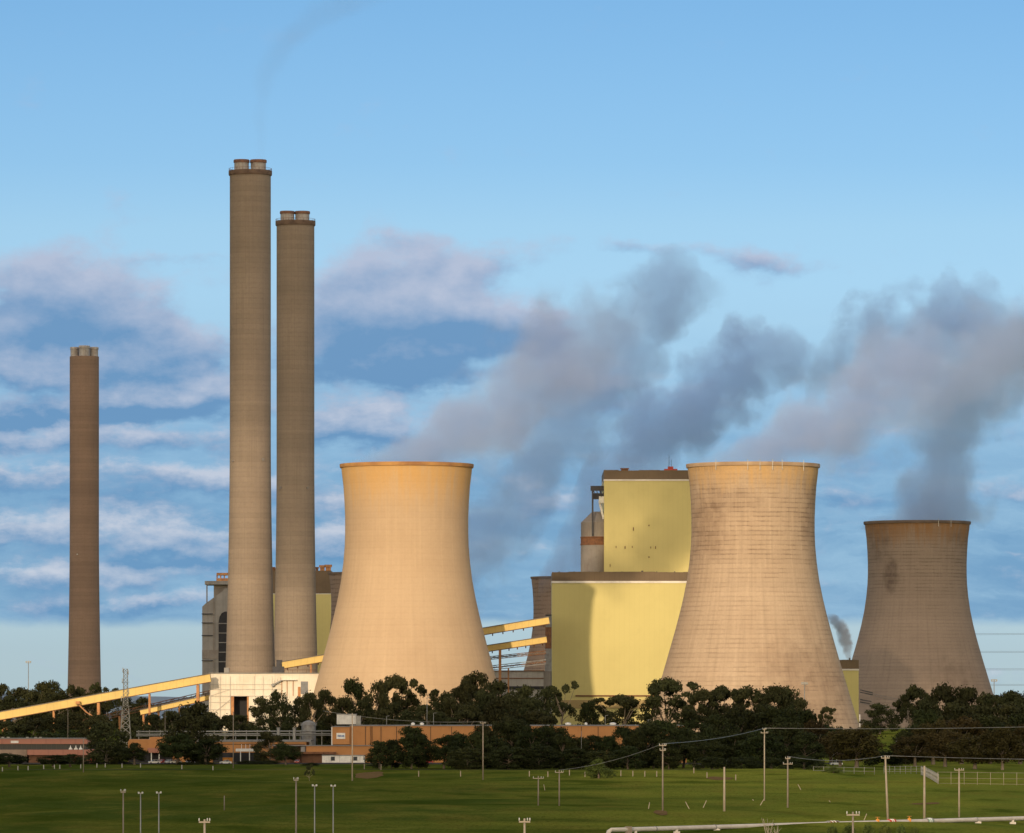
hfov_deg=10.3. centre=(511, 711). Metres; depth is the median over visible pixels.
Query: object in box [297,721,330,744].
bush
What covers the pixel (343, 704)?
gum tree
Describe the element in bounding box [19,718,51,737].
gum tree
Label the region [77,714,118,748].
gum tree
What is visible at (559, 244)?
sky
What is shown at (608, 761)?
power line
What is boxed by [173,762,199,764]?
bush
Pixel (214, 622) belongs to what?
duct house
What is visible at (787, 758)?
power pole
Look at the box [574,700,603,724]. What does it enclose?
dense tree
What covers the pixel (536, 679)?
hall
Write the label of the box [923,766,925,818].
power pole
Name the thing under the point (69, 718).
gum tree
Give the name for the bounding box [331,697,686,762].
orange warehouse
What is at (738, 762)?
bush
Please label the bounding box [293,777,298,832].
power pole
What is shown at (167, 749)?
round tree
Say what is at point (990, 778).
fence
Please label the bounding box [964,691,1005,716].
gum tree
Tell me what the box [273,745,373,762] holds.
orange annex
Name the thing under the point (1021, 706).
gum tree
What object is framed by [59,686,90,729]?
gum tree
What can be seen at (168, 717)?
gum tree
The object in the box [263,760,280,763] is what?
bush
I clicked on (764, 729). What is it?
power pole
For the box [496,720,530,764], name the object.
dense tree
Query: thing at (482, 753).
power pole
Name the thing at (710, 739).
power line
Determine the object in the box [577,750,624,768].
dense tree
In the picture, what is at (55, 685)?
gum tree
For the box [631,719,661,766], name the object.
gum tree
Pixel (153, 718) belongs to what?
gum tree
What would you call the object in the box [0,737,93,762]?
pink offices
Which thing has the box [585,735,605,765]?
dense tree
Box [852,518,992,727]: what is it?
cooling tower
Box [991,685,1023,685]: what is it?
power line
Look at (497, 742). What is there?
dense tree
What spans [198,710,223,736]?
gum tree
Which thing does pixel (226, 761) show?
parked car
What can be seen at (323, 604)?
boiler house
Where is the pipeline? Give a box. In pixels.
[606,816,1023,832]
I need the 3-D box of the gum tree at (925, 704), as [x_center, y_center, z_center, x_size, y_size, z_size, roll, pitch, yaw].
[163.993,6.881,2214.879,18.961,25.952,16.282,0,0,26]
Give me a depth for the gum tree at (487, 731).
1929.45 m
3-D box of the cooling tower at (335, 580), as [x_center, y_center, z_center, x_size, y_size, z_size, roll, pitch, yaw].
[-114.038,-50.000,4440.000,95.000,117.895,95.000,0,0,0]
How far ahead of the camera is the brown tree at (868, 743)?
1950.90 m
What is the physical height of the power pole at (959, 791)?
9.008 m
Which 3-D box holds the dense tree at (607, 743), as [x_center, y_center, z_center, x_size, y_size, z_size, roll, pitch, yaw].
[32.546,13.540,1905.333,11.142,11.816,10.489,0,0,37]
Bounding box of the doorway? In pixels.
[234,696,246,723]
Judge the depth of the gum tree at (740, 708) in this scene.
2281.58 m
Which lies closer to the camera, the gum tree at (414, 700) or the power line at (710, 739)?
the power line at (710, 739)
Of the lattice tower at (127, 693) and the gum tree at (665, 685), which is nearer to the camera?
the lattice tower at (127, 693)
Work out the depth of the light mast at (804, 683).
2379.69 m
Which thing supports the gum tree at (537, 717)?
on the ground
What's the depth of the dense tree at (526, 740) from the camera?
1903.30 m
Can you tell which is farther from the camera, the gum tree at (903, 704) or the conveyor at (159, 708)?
the conveyor at (159, 708)
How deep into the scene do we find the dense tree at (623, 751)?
1877.97 m
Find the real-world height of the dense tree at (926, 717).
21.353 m
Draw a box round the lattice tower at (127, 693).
[120,668,130,742]
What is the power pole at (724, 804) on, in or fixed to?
on the ground
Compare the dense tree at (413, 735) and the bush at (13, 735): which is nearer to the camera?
the dense tree at (413, 735)
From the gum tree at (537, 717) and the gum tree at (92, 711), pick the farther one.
the gum tree at (92, 711)
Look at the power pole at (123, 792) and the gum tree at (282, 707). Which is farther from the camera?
the gum tree at (282, 707)
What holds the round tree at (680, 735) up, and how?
on the ground
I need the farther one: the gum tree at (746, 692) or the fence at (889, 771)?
the gum tree at (746, 692)
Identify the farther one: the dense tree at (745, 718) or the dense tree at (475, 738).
the dense tree at (745, 718)
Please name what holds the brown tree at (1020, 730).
on the ground
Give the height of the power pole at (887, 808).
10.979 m
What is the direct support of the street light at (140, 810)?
on the ground
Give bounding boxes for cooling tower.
[307,461,500,723]
[328,572,341,628]
[524,576,550,670]
[652,459,858,732]
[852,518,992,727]
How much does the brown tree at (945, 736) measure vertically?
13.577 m
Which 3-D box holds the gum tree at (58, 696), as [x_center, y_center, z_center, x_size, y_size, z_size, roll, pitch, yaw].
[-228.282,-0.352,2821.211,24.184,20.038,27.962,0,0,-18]
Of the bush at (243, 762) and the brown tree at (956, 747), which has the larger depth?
the bush at (243, 762)
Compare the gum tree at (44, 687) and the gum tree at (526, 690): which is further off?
the gum tree at (44, 687)
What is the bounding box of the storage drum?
[300,720,315,744]
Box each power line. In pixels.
[326,711,482,721]
[562,744,660,769]
[663,728,763,743]
[775,727,1009,728]
[788,756,880,760]
[860,689,914,710]
[885,755,1023,759]
[975,633,1023,634]
[981,652,1023,652]
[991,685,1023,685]
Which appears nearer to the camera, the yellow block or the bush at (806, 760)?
the bush at (806, 760)
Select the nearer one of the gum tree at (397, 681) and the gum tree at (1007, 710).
the gum tree at (1007, 710)
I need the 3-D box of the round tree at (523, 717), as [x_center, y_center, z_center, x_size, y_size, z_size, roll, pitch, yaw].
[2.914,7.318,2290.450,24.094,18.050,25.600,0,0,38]
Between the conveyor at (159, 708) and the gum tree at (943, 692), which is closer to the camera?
the gum tree at (943, 692)
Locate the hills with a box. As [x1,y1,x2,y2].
[0,694,1002,720]
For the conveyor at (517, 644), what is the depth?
2553.50 m
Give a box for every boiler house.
[272,565,331,672]
[551,466,690,724]
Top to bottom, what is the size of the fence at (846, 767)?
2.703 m
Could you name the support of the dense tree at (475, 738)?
on the ground
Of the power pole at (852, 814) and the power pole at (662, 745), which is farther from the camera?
the power pole at (662, 745)
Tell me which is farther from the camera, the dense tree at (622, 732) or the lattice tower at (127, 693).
the lattice tower at (127, 693)
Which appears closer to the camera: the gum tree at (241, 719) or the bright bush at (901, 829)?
the bright bush at (901, 829)
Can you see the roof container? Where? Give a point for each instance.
(343, 719)
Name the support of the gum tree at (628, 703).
on the ground
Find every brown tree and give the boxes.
[793,718,828,750]
[818,729,860,765]
[828,724,886,766]
[888,732,933,765]
[911,718,958,763]
[922,729,968,766]
[941,715,989,763]
[942,732,1002,768]
[979,723,1023,769]
[1000,723,1023,762]
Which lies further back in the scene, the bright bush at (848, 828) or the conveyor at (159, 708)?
the conveyor at (159, 708)
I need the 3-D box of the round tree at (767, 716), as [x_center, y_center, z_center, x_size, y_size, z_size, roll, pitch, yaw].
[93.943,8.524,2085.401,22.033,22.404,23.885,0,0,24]
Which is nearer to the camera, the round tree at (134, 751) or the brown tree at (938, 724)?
the round tree at (134, 751)
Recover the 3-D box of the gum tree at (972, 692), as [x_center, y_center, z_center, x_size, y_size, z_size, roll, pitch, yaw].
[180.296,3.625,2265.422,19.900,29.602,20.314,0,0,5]
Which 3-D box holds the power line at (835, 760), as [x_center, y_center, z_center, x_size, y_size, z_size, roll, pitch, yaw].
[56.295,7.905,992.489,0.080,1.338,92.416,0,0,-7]
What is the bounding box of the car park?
[10,763,829,763]
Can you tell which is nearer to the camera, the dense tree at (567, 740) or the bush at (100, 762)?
the dense tree at (567, 740)
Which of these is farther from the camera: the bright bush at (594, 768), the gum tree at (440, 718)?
the gum tree at (440, 718)
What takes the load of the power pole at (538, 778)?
on the ground
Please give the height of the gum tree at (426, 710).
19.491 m
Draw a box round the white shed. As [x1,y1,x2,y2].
[209,667,318,730]
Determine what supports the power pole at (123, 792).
on the ground
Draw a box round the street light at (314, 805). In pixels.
[312,784,316,832]
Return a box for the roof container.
[337,714,360,724]
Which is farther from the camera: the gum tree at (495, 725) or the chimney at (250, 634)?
the chimney at (250, 634)
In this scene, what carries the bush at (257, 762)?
on the ground
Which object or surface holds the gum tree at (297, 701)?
on the ground
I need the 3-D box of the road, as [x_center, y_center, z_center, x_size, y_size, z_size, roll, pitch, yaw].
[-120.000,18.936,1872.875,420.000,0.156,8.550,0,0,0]
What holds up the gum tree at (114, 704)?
on the ground
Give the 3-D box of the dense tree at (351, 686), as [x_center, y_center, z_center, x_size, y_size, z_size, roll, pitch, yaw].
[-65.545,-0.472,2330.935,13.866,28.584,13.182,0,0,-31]
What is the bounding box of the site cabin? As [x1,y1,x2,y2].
[322,755,364,762]
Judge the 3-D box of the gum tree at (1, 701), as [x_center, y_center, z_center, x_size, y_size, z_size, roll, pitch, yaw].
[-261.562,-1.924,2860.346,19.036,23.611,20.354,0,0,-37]
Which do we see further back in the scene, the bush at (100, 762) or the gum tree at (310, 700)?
the gum tree at (310, 700)
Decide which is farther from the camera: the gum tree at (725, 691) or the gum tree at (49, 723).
the gum tree at (725, 691)
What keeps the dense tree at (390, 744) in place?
on the ground
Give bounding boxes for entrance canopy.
[236,744,252,760]
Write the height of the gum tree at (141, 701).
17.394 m
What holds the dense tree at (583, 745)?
on the ground
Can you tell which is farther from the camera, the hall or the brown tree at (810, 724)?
the hall
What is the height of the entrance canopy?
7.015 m
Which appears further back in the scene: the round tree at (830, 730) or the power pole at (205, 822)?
the round tree at (830, 730)
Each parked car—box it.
[148,760,160,763]
[219,760,231,763]
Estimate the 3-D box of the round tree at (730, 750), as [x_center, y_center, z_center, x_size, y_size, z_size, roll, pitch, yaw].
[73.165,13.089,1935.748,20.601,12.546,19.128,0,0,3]
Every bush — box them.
[2,732,33,737]
[36,728,82,737]
[81,760,104,763]
[92,761,113,763]
[122,729,162,747]
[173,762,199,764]
[193,761,215,764]
[236,760,254,763]
[239,724,270,739]
[246,761,272,763]
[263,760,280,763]
[272,720,299,739]
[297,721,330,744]
[299,762,318,765]
[582,758,616,777]
[686,756,731,768]
[724,756,760,768]
[750,757,794,768]
[784,755,827,769]
[821,767,846,772]
[827,824,837,832]
[842,823,855,832]
[862,749,904,765]
[862,823,875,832]
[879,823,891,832]
[895,824,905,832]
[910,826,918,832]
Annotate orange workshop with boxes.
[128,737,313,761]
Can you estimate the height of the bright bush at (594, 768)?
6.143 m
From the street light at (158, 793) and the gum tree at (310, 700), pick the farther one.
the gum tree at (310, 700)
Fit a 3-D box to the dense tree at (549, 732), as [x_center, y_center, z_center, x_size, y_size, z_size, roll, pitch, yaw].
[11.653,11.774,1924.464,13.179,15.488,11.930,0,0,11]
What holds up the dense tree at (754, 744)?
on the ground
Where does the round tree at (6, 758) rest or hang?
on the ground
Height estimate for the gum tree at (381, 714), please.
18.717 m
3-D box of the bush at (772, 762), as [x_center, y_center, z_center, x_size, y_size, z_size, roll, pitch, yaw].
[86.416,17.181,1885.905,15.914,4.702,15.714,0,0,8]
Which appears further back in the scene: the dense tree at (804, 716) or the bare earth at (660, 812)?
the dense tree at (804, 716)
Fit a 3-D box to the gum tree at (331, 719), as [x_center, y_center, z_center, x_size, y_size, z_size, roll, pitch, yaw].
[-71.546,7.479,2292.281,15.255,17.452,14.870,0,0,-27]
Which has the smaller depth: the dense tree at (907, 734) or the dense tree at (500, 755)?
the dense tree at (500, 755)
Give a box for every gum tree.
[0,683,21,709]
[0,687,12,720]
[0,694,34,725]
[0,720,25,737]
[14,687,38,718]
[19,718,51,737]
[21,681,52,725]
[30,692,76,723]
[35,715,69,737]
[38,680,62,712]
[48,684,75,712]
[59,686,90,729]
[61,712,88,737]
[68,691,110,729]
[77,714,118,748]
[84,682,105,710]
[84,720,131,763]
[95,684,118,713]
[107,697,136,728]
[120,715,155,745]
[127,697,160,726]
[141,713,170,732]
[154,709,189,733]
[155,700,222,763]
[184,714,224,739]
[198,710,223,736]
[212,713,245,739]
[232,715,247,737]
[242,696,280,739]
[250,730,288,761]
[263,689,295,739]
[288,696,311,737]
[295,690,330,730]
[304,764,314,777]
[312,687,335,738]
[316,709,346,744]
[327,695,353,725]
[345,698,375,725]
[360,679,391,712]
[362,707,399,724]
[376,673,418,717]
[379,700,406,724]
[393,709,427,724]
[401,690,425,723]
[414,684,439,720]
[416,703,441,724]
[429,710,457,724]
[431,690,459,722]
[431,695,471,724]
[449,678,474,720]
[452,702,490,724]
[456,670,488,702]
[469,688,496,723]
[473,679,517,719]
[473,723,497,767]
[478,697,523,724]
[490,713,516,763]
[497,692,524,716]
[505,717,534,764]
[510,684,539,703]
[519,696,553,722]
[524,709,557,724]
[532,686,558,724]
[548,681,578,724]
[588,693,646,724]
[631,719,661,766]
[639,676,700,722]
[674,707,705,734]
[682,687,725,730]
[698,685,740,714]
[718,703,748,729]
[729,684,764,724]
[752,683,798,726]
[776,685,804,708]
[791,698,807,717]
[818,706,835,725]
[859,702,901,733]
[892,684,933,724]
[913,681,971,719]
[913,697,942,760]
[936,700,974,760]
[952,685,977,714]
[953,703,997,756]
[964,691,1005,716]
[983,690,1023,720]
[984,702,1022,761]
[1016,703,1023,760]
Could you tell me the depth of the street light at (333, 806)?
619.96 m
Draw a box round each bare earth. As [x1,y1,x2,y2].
[355,771,383,778]
[654,810,667,814]
[708,776,731,779]
[912,802,938,803]
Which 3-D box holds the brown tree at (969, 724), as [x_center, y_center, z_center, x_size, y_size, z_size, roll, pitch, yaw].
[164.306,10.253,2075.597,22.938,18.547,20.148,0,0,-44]
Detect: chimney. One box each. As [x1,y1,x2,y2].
[68,345,100,710]
[226,159,274,672]
[274,211,317,672]
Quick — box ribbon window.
[0,744,89,749]
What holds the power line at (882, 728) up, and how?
hanging from the power pole at (764, 729)
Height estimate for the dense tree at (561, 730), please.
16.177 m
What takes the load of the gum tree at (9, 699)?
on the ground
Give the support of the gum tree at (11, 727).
on the ground
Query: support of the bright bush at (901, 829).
on the ground
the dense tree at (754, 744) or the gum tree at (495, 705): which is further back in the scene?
the gum tree at (495, 705)
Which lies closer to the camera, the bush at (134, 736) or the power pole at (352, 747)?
the power pole at (352, 747)
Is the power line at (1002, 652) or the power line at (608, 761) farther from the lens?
the power line at (1002, 652)
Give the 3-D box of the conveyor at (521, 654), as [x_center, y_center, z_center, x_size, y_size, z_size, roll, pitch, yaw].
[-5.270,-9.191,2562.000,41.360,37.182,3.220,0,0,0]
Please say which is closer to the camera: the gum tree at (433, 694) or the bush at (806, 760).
the bush at (806, 760)
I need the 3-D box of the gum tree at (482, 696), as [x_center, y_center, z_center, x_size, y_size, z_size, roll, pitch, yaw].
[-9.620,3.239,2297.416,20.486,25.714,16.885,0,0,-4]
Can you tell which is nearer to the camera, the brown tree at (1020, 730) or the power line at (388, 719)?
the power line at (388, 719)
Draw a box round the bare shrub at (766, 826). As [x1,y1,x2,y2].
[762,819,772,832]
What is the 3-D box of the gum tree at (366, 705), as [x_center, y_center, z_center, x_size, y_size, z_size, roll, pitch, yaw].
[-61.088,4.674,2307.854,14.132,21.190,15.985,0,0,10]
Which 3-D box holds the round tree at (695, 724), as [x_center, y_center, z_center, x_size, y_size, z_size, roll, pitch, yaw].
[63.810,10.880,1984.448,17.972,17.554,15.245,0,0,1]
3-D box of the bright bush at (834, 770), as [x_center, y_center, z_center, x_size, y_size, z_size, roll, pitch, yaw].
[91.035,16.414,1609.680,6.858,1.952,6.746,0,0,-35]
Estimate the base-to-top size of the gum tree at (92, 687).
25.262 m
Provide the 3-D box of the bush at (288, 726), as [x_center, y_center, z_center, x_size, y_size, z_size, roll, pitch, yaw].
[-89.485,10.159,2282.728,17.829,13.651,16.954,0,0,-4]
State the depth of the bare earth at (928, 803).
1216.69 m
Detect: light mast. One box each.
[25,661,30,691]
[801,682,807,698]
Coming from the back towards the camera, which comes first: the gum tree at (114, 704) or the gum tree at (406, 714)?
the gum tree at (114, 704)
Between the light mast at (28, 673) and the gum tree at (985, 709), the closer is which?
the gum tree at (985, 709)
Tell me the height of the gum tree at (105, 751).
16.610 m
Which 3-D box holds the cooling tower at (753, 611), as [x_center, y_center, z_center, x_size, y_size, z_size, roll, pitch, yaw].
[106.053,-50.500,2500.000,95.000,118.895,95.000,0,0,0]
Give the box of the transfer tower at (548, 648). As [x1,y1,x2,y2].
[545,614,551,716]
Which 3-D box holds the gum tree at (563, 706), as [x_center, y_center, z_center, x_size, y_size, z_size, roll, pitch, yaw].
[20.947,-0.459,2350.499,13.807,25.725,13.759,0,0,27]
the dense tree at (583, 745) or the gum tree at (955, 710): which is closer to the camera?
the dense tree at (583, 745)
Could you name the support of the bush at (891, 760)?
on the ground
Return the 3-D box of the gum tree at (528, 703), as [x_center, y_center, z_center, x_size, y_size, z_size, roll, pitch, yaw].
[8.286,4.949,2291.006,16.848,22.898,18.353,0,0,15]
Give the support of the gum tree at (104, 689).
on the ground
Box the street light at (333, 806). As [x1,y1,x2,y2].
[330,785,335,832]
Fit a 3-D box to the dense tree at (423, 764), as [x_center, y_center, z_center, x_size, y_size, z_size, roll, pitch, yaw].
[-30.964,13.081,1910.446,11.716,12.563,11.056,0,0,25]
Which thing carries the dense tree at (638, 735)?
on the ground
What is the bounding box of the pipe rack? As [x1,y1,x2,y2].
[136,730,330,744]
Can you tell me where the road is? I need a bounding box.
[34,769,625,769]
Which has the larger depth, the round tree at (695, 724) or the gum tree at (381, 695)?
the gum tree at (381, 695)
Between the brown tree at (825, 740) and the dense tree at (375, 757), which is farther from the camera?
the brown tree at (825, 740)
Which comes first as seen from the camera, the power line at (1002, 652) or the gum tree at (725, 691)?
the gum tree at (725, 691)
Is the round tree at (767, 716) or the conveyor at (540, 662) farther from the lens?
the conveyor at (540, 662)
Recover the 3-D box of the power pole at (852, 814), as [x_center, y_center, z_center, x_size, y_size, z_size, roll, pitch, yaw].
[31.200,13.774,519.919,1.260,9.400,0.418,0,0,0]
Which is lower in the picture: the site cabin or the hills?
the site cabin
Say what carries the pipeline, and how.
on the ground
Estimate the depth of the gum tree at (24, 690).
2877.25 m
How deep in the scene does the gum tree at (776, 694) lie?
2310.12 m
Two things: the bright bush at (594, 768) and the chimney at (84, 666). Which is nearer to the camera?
the bright bush at (594, 768)
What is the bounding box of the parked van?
[830,761,842,764]
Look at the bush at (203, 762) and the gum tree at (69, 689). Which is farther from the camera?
the gum tree at (69, 689)
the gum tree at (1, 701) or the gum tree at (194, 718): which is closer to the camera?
the gum tree at (194, 718)
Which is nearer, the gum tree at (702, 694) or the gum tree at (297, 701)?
the gum tree at (702, 694)
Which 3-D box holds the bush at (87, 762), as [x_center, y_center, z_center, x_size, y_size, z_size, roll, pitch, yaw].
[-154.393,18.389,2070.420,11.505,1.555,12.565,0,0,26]
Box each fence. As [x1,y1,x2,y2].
[813,766,874,773]
[884,766,916,773]
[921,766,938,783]
[955,772,1003,784]
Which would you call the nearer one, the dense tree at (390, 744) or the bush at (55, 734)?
the dense tree at (390, 744)
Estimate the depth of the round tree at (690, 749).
1911.98 m
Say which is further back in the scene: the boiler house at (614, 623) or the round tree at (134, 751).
the boiler house at (614, 623)
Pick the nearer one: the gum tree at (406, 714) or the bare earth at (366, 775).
the bare earth at (366, 775)
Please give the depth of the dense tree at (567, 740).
1893.35 m
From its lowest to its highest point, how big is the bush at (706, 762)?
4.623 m
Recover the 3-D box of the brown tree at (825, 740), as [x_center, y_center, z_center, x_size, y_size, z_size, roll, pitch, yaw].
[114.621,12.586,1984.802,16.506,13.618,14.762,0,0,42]
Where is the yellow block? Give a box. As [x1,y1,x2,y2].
[840,658,858,722]
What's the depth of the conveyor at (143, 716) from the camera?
2526.03 m
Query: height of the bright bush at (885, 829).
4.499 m
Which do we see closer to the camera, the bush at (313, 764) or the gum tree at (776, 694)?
the bush at (313, 764)
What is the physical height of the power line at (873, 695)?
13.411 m
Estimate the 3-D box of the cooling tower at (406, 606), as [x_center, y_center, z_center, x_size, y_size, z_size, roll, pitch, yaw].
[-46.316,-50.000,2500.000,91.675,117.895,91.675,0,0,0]
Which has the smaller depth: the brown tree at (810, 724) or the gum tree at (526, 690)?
the brown tree at (810, 724)
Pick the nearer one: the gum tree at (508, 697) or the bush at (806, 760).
the bush at (806, 760)
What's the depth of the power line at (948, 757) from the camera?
957.25 m
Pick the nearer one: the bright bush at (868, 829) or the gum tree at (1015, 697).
the bright bush at (868, 829)
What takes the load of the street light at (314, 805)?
on the ground
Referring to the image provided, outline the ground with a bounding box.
[0,722,1023,832]
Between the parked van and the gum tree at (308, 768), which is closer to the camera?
the gum tree at (308, 768)
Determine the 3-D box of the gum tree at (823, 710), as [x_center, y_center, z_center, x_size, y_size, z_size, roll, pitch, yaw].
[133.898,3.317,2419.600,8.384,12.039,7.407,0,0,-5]
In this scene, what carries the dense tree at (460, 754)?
on the ground
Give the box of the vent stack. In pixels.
[292,728,295,739]
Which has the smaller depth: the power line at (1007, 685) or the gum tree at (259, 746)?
the gum tree at (259, 746)
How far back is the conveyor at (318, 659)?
2546.50 m
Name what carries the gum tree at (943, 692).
on the ground
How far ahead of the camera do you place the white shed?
2508.00 m
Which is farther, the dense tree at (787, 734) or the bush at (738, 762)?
the dense tree at (787, 734)
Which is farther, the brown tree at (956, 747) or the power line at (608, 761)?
the brown tree at (956, 747)
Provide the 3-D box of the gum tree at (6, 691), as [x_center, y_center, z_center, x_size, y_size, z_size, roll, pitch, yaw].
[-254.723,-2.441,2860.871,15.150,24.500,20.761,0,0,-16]
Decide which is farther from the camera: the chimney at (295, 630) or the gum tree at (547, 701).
the chimney at (295, 630)
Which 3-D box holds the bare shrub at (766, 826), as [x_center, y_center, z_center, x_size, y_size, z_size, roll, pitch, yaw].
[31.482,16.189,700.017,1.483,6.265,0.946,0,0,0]
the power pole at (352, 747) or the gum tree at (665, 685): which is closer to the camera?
the power pole at (352, 747)
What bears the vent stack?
on the orange workshop
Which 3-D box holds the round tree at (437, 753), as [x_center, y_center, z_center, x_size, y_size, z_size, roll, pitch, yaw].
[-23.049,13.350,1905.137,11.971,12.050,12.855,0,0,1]
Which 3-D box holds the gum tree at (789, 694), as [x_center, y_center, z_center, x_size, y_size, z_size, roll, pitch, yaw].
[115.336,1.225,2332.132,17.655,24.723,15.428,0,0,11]
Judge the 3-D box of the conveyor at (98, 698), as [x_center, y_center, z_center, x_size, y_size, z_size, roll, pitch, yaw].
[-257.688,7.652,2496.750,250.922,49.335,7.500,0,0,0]
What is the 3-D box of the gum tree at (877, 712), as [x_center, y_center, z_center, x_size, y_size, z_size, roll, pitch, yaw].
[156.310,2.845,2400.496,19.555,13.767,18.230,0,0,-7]
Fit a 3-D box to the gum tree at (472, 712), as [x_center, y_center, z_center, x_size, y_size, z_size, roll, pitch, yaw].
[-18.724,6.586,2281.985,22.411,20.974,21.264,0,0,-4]
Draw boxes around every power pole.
[83,738,83,771]
[120,789,125,832]
[198,818,209,832]
[233,712,233,767]
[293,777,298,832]
[352,713,352,780]
[482,722,484,779]
[519,818,529,832]
[533,776,543,804]
[555,770,563,805]
[659,743,665,810]
[723,767,725,810]
[763,728,765,800]
[783,756,792,807]
[846,811,859,832]
[881,756,889,818]
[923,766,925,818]
[954,768,963,816]
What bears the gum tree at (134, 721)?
on the ground
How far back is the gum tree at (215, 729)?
2251.47 m
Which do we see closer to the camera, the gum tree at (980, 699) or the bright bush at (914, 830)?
the bright bush at (914, 830)
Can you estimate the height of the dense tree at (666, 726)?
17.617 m
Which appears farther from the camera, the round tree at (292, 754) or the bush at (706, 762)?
the round tree at (292, 754)
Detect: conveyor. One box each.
[0,673,210,730]
[83,690,209,728]
[140,694,209,715]
[276,616,549,672]
[487,636,546,694]
[490,650,545,659]
[492,659,545,691]
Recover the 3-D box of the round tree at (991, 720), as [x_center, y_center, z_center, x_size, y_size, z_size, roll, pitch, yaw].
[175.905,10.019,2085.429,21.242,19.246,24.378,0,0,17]
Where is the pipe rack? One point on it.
(289, 734)
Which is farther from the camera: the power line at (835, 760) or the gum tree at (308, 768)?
the gum tree at (308, 768)
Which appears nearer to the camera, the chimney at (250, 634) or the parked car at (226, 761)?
the parked car at (226, 761)
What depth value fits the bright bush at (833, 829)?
759.85 m
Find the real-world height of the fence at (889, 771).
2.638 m
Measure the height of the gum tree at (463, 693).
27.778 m
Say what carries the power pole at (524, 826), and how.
on the ground
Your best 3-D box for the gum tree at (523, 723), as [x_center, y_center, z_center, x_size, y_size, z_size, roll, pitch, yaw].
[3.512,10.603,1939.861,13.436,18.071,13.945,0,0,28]
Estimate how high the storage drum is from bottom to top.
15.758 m
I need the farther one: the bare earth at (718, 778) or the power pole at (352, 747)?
the power pole at (352, 747)
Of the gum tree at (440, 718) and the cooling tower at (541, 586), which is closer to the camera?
the gum tree at (440, 718)
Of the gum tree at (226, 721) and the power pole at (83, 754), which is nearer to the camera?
the power pole at (83, 754)
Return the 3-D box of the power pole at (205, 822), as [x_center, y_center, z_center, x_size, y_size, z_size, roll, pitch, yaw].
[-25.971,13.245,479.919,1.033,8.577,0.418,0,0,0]
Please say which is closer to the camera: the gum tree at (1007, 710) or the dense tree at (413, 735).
the dense tree at (413, 735)
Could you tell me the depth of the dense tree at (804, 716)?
2042.58 m
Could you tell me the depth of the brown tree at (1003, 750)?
1867.29 m
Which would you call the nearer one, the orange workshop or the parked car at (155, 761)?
the parked car at (155, 761)
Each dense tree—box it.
[341,676,364,722]
[363,740,393,768]
[380,739,404,767]
[389,726,430,768]
[402,733,431,767]
[440,746,490,768]
[442,730,473,767]
[461,731,493,768]
[478,735,512,768]
[484,745,533,768]
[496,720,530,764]
[511,724,552,768]
[516,744,561,768]
[534,725,561,751]
[544,734,578,768]
[549,724,568,767]
[551,748,594,768]
[560,734,594,768]
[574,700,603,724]
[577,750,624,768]
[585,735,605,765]
[592,735,620,767]
[609,725,634,767]
[610,745,646,768]
[620,729,652,767]
[632,724,675,767]
[648,718,681,767]
[651,738,683,768]
[719,706,763,762]
[730,727,787,767]
[765,721,813,760]
[772,705,825,764]
[783,730,828,764]
[886,729,916,764]
[910,708,940,761]
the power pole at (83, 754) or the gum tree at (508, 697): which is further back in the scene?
the gum tree at (508, 697)
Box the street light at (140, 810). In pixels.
[138,792,142,832]
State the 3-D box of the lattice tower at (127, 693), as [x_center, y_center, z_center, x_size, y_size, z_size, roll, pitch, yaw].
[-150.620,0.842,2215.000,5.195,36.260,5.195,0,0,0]
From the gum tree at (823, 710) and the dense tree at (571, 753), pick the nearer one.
the dense tree at (571, 753)
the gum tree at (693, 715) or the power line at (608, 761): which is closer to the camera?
the power line at (608, 761)
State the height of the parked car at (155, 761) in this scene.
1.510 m
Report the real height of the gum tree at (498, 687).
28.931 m
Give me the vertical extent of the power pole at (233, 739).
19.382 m
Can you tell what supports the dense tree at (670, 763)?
on the ground
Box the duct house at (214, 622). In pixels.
[202,573,227,711]
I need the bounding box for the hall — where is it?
[494,670,550,713]
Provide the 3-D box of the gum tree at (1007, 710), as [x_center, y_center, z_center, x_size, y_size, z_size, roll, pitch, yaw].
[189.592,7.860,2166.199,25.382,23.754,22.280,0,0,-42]
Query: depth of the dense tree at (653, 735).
1912.64 m
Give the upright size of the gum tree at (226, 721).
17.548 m
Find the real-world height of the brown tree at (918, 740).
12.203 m
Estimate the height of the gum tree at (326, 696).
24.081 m
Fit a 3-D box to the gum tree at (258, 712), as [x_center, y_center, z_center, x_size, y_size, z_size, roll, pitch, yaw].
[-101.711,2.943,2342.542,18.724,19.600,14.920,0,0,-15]
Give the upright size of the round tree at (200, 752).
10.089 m
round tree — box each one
[0,753,30,766]
[36,755,66,766]
[55,753,85,766]
[117,742,148,764]
[155,733,194,764]
[184,738,229,764]
[272,743,302,764]
[425,734,458,768]
[502,709,533,724]
[668,727,703,767]
[677,736,729,767]
[679,718,718,766]
[703,733,749,767]
[740,705,785,730]
[824,724,853,762]
[893,722,924,742]
[964,713,1010,763]
[991,713,1023,763]
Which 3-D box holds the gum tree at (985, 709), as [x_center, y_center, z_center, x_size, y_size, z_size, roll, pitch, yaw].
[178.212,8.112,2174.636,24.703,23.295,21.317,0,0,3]
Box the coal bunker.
[580,486,603,571]
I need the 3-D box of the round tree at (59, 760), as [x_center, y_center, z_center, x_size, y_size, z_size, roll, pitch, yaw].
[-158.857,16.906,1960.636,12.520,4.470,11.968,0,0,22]
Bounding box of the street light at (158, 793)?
[156,792,161,832]
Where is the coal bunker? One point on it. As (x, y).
(592, 541)
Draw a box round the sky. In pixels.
[0,0,1023,697]
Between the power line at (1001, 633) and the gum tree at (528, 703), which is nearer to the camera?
the gum tree at (528, 703)

